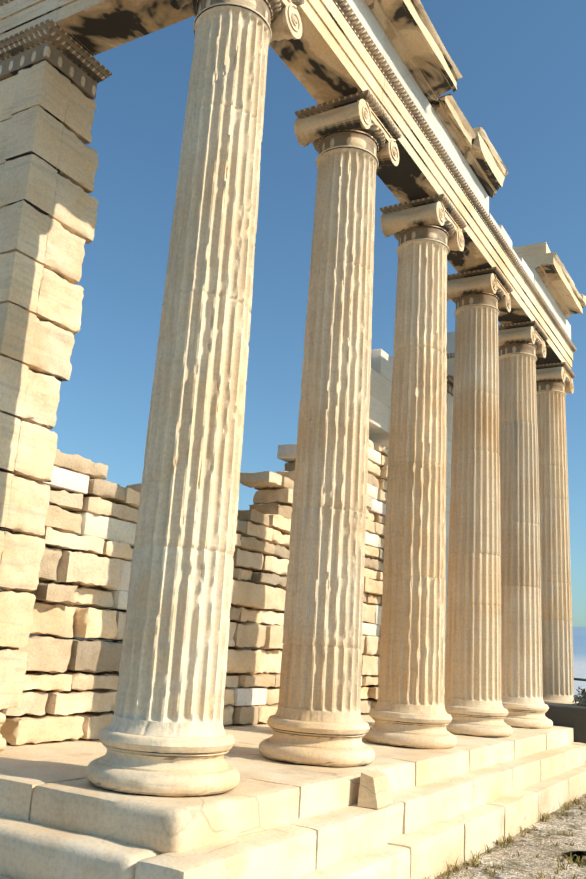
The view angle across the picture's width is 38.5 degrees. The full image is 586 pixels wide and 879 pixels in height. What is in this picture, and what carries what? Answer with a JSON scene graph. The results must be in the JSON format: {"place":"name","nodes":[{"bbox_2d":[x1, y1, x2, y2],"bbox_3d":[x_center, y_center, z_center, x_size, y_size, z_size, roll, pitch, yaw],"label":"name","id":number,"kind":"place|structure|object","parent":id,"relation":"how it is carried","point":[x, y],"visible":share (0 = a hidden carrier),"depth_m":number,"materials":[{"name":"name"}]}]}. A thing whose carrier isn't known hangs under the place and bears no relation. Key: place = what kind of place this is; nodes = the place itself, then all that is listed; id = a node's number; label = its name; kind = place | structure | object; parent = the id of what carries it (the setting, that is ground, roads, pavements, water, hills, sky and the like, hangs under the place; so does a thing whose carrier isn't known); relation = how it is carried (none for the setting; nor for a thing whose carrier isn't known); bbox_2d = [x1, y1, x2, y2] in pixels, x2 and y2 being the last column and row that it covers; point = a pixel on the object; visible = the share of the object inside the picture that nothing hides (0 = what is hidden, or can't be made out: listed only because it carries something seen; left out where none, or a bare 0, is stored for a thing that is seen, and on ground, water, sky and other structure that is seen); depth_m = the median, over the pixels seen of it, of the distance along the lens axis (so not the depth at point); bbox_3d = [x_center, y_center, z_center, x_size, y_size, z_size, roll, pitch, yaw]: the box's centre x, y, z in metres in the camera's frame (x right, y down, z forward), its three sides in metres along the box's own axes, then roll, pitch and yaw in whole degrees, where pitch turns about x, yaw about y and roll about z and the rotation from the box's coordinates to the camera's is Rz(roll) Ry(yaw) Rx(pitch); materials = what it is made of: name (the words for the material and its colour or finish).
{"place":"outdoors","nodes":[
{"label":"outdoors","id":0,"kind":"place"},
{"bbox_2d":[48,0,585,626],"label":"sky","id":1,"kind":"structure","parent":0,"point":[521,64],"materials":[{"name":"blue"}]},
{"bbox_2d":[434,626,585,878],"bbox_3d":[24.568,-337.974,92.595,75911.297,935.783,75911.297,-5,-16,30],"label":"terrain","id":2,"kind":"structure","parent":0,"point":[513,864],"depth_m":7.95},
{"bbox_2d":[0,713,585,878],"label":"crepidoma steps","id":3,"kind":"structure","parent":2,"relation":"on","point":[391,812],"depth_m":5.87,"materials":[{"name":"stone"}]},
{"bbox_2d":[0,60,97,750],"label":"anta wall","id":4,"kind":"structure","parent":3,"relation":"on","point":[48,169],"depth_m":7.34,"materials":[{"name":"stone"}]},
{"bbox_2d":[0,349,392,745],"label":"ruin wall","id":5,"kind":"structure","parent":3,"relation":"on","point":[70,685],"depth_m":8.15,"materials":[{"name":"stone"}]},
{"bbox_2d":[0,392,452,685],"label":"wall","id":6,"kind":"structure","parent":3,"relation":"on","point":[449,399],"depth_m":16.12,"materials":[{"name":"stone"}]},
{"bbox_2d":[85,0,578,796],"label":"column capitals and bases","id":7,"kind":"object","parent":3,"relation":"on","point":[137,764],"depth_m":7.11,"materials":[{"name":"stone"}]},
{"bbox_2d":[0,0,572,375],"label":"architrave","id":8,"kind":"object","parent":7,"relation":"on","point":[326,57],"visible":0.71,"depth_m":8.14,"materials":[{"name":"stone"}]},
{"bbox_2d":[0,0,576,395],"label":"carved mouldings","id":9,"kind":"object","parent":8,"relation":"attached to","point":[52,43],"visible":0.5,"depth_m":8.50,"materials":[{"name":"stone"}]},
{"bbox_2d":[346,0,570,353],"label":"frieze","id":10,"kind":"object","parent":8,"relation":"on","point":[374,30],"visible":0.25,"depth_m":10.18,"materials":[{"name":"stone"}]},
{"bbox_2d":[365,0,585,317],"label":"cornice fragments","id":11,"kind":"object","parent":10,"relation":"on","point":[407,26],"visible":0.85,"depth_m":10.07,"materials":[{"name":"stone"}]},
{"bbox_2d":[108,6,573,737],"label":"column shafts","id":12,"kind":"object","parent":7,"relation":"attached to","point":[502,634],"depth_m":7.70,"materials":[{"name":"stone"}]},
{"bbox_2d":[420,794,585,878],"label":"dry grass tufts","id":13,"kind":"object","parent":2,"relation":"on","point":[455,869],"visible":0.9,"depth_m":7.51,"materials":[{"name":"beige plant"}]},
{"bbox_2d":[444,695,585,742],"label":"dark retaining wall","id":14,"kind":"structure","parent":2,"relation":"on","point":[566,715],"depth_m":13.03,"materials":[{"name":"grey stone"}]},
{"bbox_2d":[574,678,585,680],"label":"stair handrail","id":15,"kind":"object","parent":14,"relation":"on","point":[579,679],"visible":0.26,"depth_m":15.60,"materials":[{"name":"grey metal"}]},
{"bbox_2d":[474,811,585,878],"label":"pebbles","id":16,"kind":"object","parent":2,"relation":"on","point":[530,844],"visible":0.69,"depth_m":8.16,"materials":[{"name":"beige stone"}]},
{"bbox_2d":[572,686,585,706],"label":"shrub","id":17,"kind":"object","parent":2,"relation":"on","point":[580,698],"depth_m":13.51,"materials":[{"name":"green plant"}]}
]}

